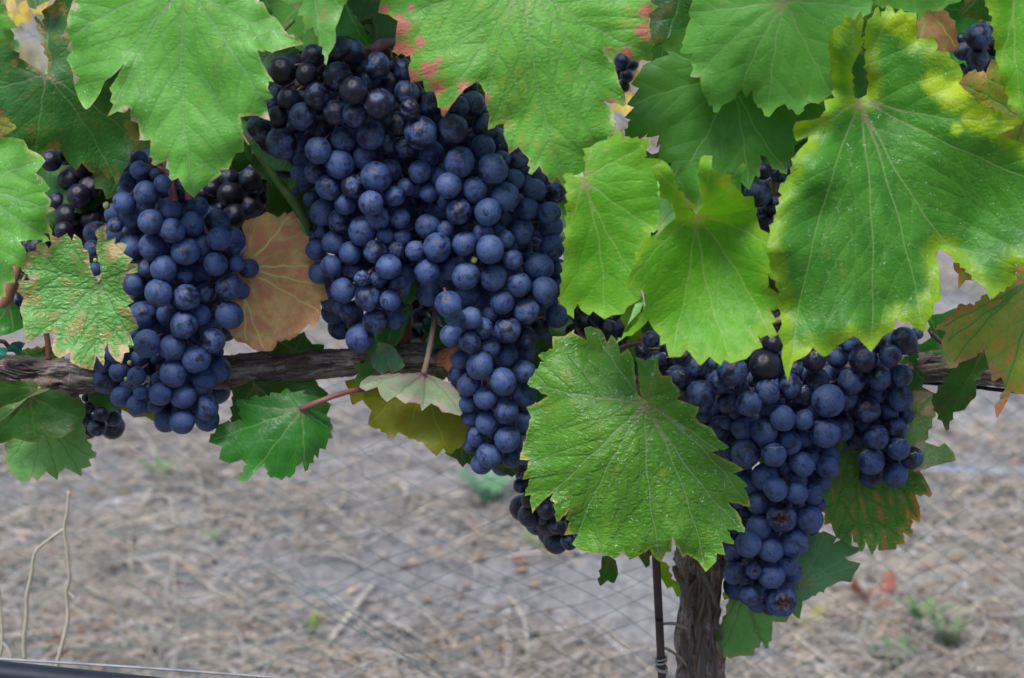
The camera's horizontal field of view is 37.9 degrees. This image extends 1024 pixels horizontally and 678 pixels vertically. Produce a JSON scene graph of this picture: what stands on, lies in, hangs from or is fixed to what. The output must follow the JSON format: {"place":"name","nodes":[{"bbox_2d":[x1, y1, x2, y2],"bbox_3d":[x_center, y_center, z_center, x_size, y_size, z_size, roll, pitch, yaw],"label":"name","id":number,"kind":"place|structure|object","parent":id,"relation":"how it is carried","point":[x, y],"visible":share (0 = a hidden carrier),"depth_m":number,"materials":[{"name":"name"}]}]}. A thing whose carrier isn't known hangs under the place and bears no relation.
{"place":"outdoors","nodes":[
{"label":"outdoors","id":0,"kind":"place"},
{"bbox_2d":[4,0,659,148],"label":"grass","id":1,"kind":"structure","parent":0,"point":[24,56],"depth_m":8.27,"materials":[{"name":"plant"}]},
{"bbox_2d":[0,0,1023,677],"bbox_3d":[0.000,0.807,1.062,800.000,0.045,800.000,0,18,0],"label":"ground","id":2,"kind":"structure","parent":0,"point":[582,592],"depth_m":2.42,"materials":[{"name":"beige plant"}]},
{"bbox_2d":[0,590,13,660],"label":"dry stalk","id":3,"kind":"object","parent":2,"relation":"on","point":[3,644],"visible":0.98,"depth_m":1.00,"materials":[{"name":"beige plant"}]},
{"bbox_2d":[22,491,75,666],"bbox_3d":[-0.310,0.439,1.081,0.040,0.711,0.013,0,18,0],"label":"dry stalk","id":4,"kind":"object","parent":2,"relation":"on","point":[67,592],"visible":0.99,"depth_m":0.99,"materials":[{"name":"beige plant"}]},
{"bbox_2d":[52,627,82,653],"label":"fallen leaf","id":5,"kind":"object","parent":2,"relation":"on","point":[79,630],"visible":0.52,"depth_m":2.15,"materials":[{"name":"plant"}]},
{"bbox_2d":[68,635,96,652],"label":"straw stalk","id":6,"kind":"object","parent":2,"relation":"on","point":[70,650],"visible":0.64,"depth_m":2.14,"materials":[{"name":"beige plant"}]},
{"bbox_2d":[125,486,154,525],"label":"straw stalk","id":7,"kind":"object","parent":2,"relation":"on","point":[146,497],"visible":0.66,"depth_m":2.60,"materials":[{"name":"beige plant"}]},
{"bbox_2d":[139,457,180,479],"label":"weed","id":8,"kind":"object","parent":2,"relation":"on","point":[158,466],"visible":0.79,"depth_m":2.73,"materials":[{"name":"green plant"}]},
{"bbox_2d":[157,491,175,519],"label":"straw stalk","id":9,"kind":"object","parent":2,"relation":"on","point":[168,498],"visible":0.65,"depth_m":2.60,"materials":[{"name":"beige plant"}]},
{"bbox_2d":[181,441,212,468],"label":"straw stalk","id":10,"kind":"object","parent":2,"relation":"on","point":[182,442],"visible":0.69,"depth_m":2.85,"materials":[{"name":"beige plant"}]},
{"bbox_2d":[197,528,226,541],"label":"weed","id":11,"kind":"object","parent":2,"relation":"on","point":[211,537],"visible":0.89,"depth_m":2.47,"materials":[{"name":"green plant"}]},
{"bbox_2d":[298,609,326,640],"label":"weed","id":12,"kind":"object","parent":2,"relation":"on","point":[313,619],"visible":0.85,"depth_m":2.17,"materials":[{"name":"green plant"}]},
{"bbox_2d":[315,581,375,656],"bbox_3d":[-0.242,0.413,2.229,0.016,0.023,0.228,5,19,15],"label":"straw stalk","id":13,"kind":"object","parent":2,"relation":"on","point":[358,602],"visible":0.82,"depth_m":2.21,"materials":[{"name":"beige plant"}]},
{"bbox_2d":[347,652,373,663],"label":"fallen leaf","id":14,"kind":"object","parent":2,"relation":"on","point":[353,657],"visible":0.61,"depth_m":2.12,"materials":[{"name":"plant"}]},
{"bbox_2d":[396,484,406,506],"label":"straw stalk","id":15,"kind":"object","parent":2,"relation":"on","point":[404,487],"visible":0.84,"depth_m":2.65,"materials":[{"name":"beige plant"}]},
{"bbox_2d":[453,469,515,508],"bbox_3d":[-0.043,0.264,2.615,0.123,0.072,0.095,-12,21,-33],"label":"weed","id":16,"kind":"object","parent":2,"relation":"on","point":[490,488],"visible":0.78,"depth_m":2.62,"materials":[{"name":"green plant"}]},
{"bbox_2d":[0,0,1023,677],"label":"grapevine","id":17,"kind":"object","parent":2,"relation":"on","point":[890,132],"visible":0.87,"depth_m":0.72,"materials":[{"name":"green plant"}]},
{"bbox_2d":[0,341,25,359],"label":"plant tie","id":18,"kind":"object","parent":17,"relation":"on","point":[16,347],"visible":1,"depth_m":0.81,"materials":[{"name":"teal plastic"}]},
{"bbox_2d":[13,150,104,319],"bbox_3d":[-0.264,-0.065,0.863,0.079,0.108,0.070,0,18,0],"label":"grape bunch","id":19,"kind":"object","parent":17,"relation":"attached to","point":[79,186],"visible":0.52,"depth_m":0.83,"materials":[{"name":"food"}]},
{"bbox_2d":[0,660,162,677],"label":"drip hose","id":20,"kind":"object","parent":17,"relation":"attached to","point":[8,669],"visible":1,"depth_m":0.85,"materials":[{"name":"black plastic"}]},
{"bbox_2d":[81,394,124,438],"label":"grape bunch","id":21,"kind":"object","parent":17,"relation":"hanging from","point":[104,422],"visible":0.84,"depth_m":0.84,"materials":[{"name":"blue food"}]},
{"bbox_2d":[83,149,258,433],"bbox_3d":[-0.184,-0.026,0.794,0.101,0.155,0.083,0,18,0],"label":"grape bunch","id":22,"kind":"object","parent":17,"relation":"hanging from","point":[181,285],"visible":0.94,"depth_m":0.77,"materials":[{"name":"blue food"}]},
{"bbox_2d":[195,165,266,232],"bbox_3d":[-0.155,-0.078,0.846,0.050,0.056,0.069,-4,18,-11],"label":"grape bunch","id":23,"kind":"object","parent":17,"relation":"on","point":[237,197],"visible":0.59,"depth_m":0.82,"materials":[{"name":"food"}]},
{"bbox_2d":[246,35,569,475],"bbox_3d":[-0.053,-0.037,0.785,0.172,0.250,0.104,0,18,0],"label":"grape bunch","id":24,"kind":"object","parent":17,"relation":"attached to","point":[460,212],"visible":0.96,"depth_m":0.76,"materials":[{"name":"blue food"}]},
{"bbox_2d":[413,317,438,355],"bbox_3d":[-0.047,0.002,0.819,0.015,0.037,0.026,0,18,0],"label":"plant tie","id":25,"kind":"object","parent":17,"relation":"attached to","point":[426,323],"visible":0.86,"depth_m":0.81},
{"bbox_2d":[411,300,442,342],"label":"grape bunch","id":26,"kind":"object","parent":17,"relation":"attached to","point":[420,312],"visible":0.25,"depth_m":0.85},
{"bbox_2d":[0,0,1023,677],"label":"bird net","id":27,"kind":"object","parent":17,"relation":"hanging from","point":[462,566],"visible":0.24,"depth_m":1.17,"materials":[{"name":"grey plastic"}]},
{"bbox_2d":[509,465,577,553],"bbox_3d":[0.020,0.093,0.871,0.044,0.074,0.070,0,18,0],"label":"grape bunch","id":28,"kind":"object","parent":17,"relation":"attached to","point":[544,526],"visible":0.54,"depth_m":0.85,"materials":[{"name":"food"}]},
{"bbox_2d":[565,306,628,345],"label":"grape bunch","id":29,"kind":"object","parent":17,"relation":"attached to","point":[613,326],"visible":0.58,"depth_m":0.83,"materials":[{"name":"food"}]},
{"bbox_2d":[614,53,638,92],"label":"grape bunch","id":30,"kind":"object","parent":17,"relation":"attached to","point":[625,66],"visible":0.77,"depth_m":0.94,"materials":[{"name":"blue food"}]},
{"bbox_2d":[634,316,859,616],"bbox_3d":[0.129,0.072,0.823,0.126,0.181,0.077,0,18,0],"label":"grape bunch","id":31,"kind":"object","parent":17,"relation":"attached to","point":[795,428],"visible":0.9,"depth_m":0.80,"materials":[{"name":"blue food"}]},
{"bbox_2d":[744,162,791,332],"bbox_3d":[0.146,-0.048,0.832,0.025,0.118,0.058,8,20,23],"label":"grape bunch","id":32,"kind":"object","parent":17,"relation":"attached to","point":[764,193],"visible":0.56,"depth_m":0.81,"materials":[{"name":"blue food"}]},
{"bbox_2d":[826,327,923,487],"bbox_3d":[0.204,0.035,0.826,0.066,0.110,0.067,0,18,0],"label":"grape bunch","id":33,"kind":"object","parent":17,"relation":"attached to","point":[881,415],"visible":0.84,"depth_m":0.80,"materials":[{"name":"blue food"}]},
{"bbox_2d":[923,382,1016,393],"bbox_3d":[0.283,0.029,0.839,0.151,0.017,0.003,0,18,0],"label":"cordon wire","id":34,"kind":"object","parent":17,"relation":"attached to","point":[988,388],"visible":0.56,"depth_m":0.84,"materials":[{"name":"grey metal"}]},
{"bbox_2d":[953,20,995,75],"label":"grape bunch","id":35,"kind":"object","parent":17,"relation":"attached to","point":[976,49],"visible":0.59,"depth_m":0.77,"materials":[{"name":"blue food"}]},
{"bbox_2d":[0,262,1023,677],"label":"leaf litter","id":36,"kind":"object","parent":2,"relation":"on","point":[432,548],"visible":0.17,"depth_m":2.40,"materials":[{"name":"brown plant"}]},
{"bbox_2d":[0,264,1023,677],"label":"pebbles","id":37,"kind":"object","parent":2,"relation":"on","point":[78,594],"visible":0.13,"depth_m":2.44,"materials":[{"name":"grey stone"}]},
{"bbox_2d":[506,593,529,667],"bbox_3d":[0.013,0.423,2.198,0.015,0.022,0.209,-3,18,-8],"label":"straw stalk","id":38,"kind":"object","parent":2,"relation":"on","point":[520,612],"visible":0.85,"depth_m":2.18,"materials":[{"name":"beige plant"}]},
{"bbox_2d":[522,530,544,550],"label":"weed","id":39,"kind":"object","parent":2,"relation":"on","point":[530,535],"visible":0.39,"depth_m":2.47,"materials":[{"name":"green plant"}]},
{"bbox_2d":[652,555,667,677],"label":"stake","id":40,"kind":"object","parent":2,"relation":"on","point":[661,667],"visible":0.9,"depth_m":0.84,"materials":[{"name":"metal"}]},
{"bbox_2d":[0,658,291,677],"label":"trellis wire","id":41,"kind":"object","parent":40,"relation":"attached to","point":[133,667],"visible":1,"depth_m":0.83,"materials":[{"name":"metal"}]},
{"bbox_2d":[789,605,823,632],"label":"fallen leaf","id":42,"kind":"object","parent":2,"relation":"on","point":[813,612],"visible":0.51,"depth_m":2.23,"materials":[{"name":"yellow plant"}]},
{"bbox_2d":[849,571,894,608],"bbox_3d":[0.553,0.384,2.287,0.065,0.055,0.058,0,18,0],"label":"fallen leaf","id":43,"kind":"object","parent":2,"relation":"on","point":[888,584],"visible":0.61,"depth_m":2.29,"materials":[{"name":"plant"}]},
{"bbox_2d":[870,635,920,667],"bbox_3d":[0.540,0.449,2.115,0.074,0.040,0.062,0,18,0],"label":"weed","id":44,"kind":"object","parent":2,"relation":"on","point":[904,641],"visible":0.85,"depth_m":2.12,"materials":[{"name":"green plant"}]},
{"bbox_2d":[895,595,955,632],"bbox_3d":[0.605,0.407,2.198,0.083,0.063,0.069,0,18,0],"label":"weed","id":45,"kind":"object","parent":2,"relation":"on","point":[914,607],"visible":0.76,"depth_m":2.20,"materials":[{"name":"green plant"}]},
{"bbox_2d":[927,609,977,654],"bbox_3d":[0.630,0.427,2.139,0.068,0.063,0.066,0,18,0],"label":"weed","id":46,"kind":"object","parent":2,"relation":"on","point":[947,640],"visible":0.81,"depth_m":2.14,"materials":[{"name":"green plant"}]},
{"bbox_2d":[966,583,976,630],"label":"straw stalk","id":47,"kind":"object","parent":2,"relation":"on","point":[975,602],"visible":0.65,"depth_m":2.25,"materials":[{"name":"beige plant"}]},
{"bbox_2d":[921,465,1023,480],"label":"pale hose","id":48,"kind":"object","parent":2,"relation":"on","point":[969,469],"visible":0.21,"depth_m":2.75,"materials":[{"name":"grey plastic"}]},
{"bbox_2d":[960,618,992,661],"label":"straw stalk","id":49,"kind":"object","parent":2,"relation":"on","point":[981,634],"visible":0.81,"depth_m":2.15,"materials":[{"name":"beige plant"}]}
]}

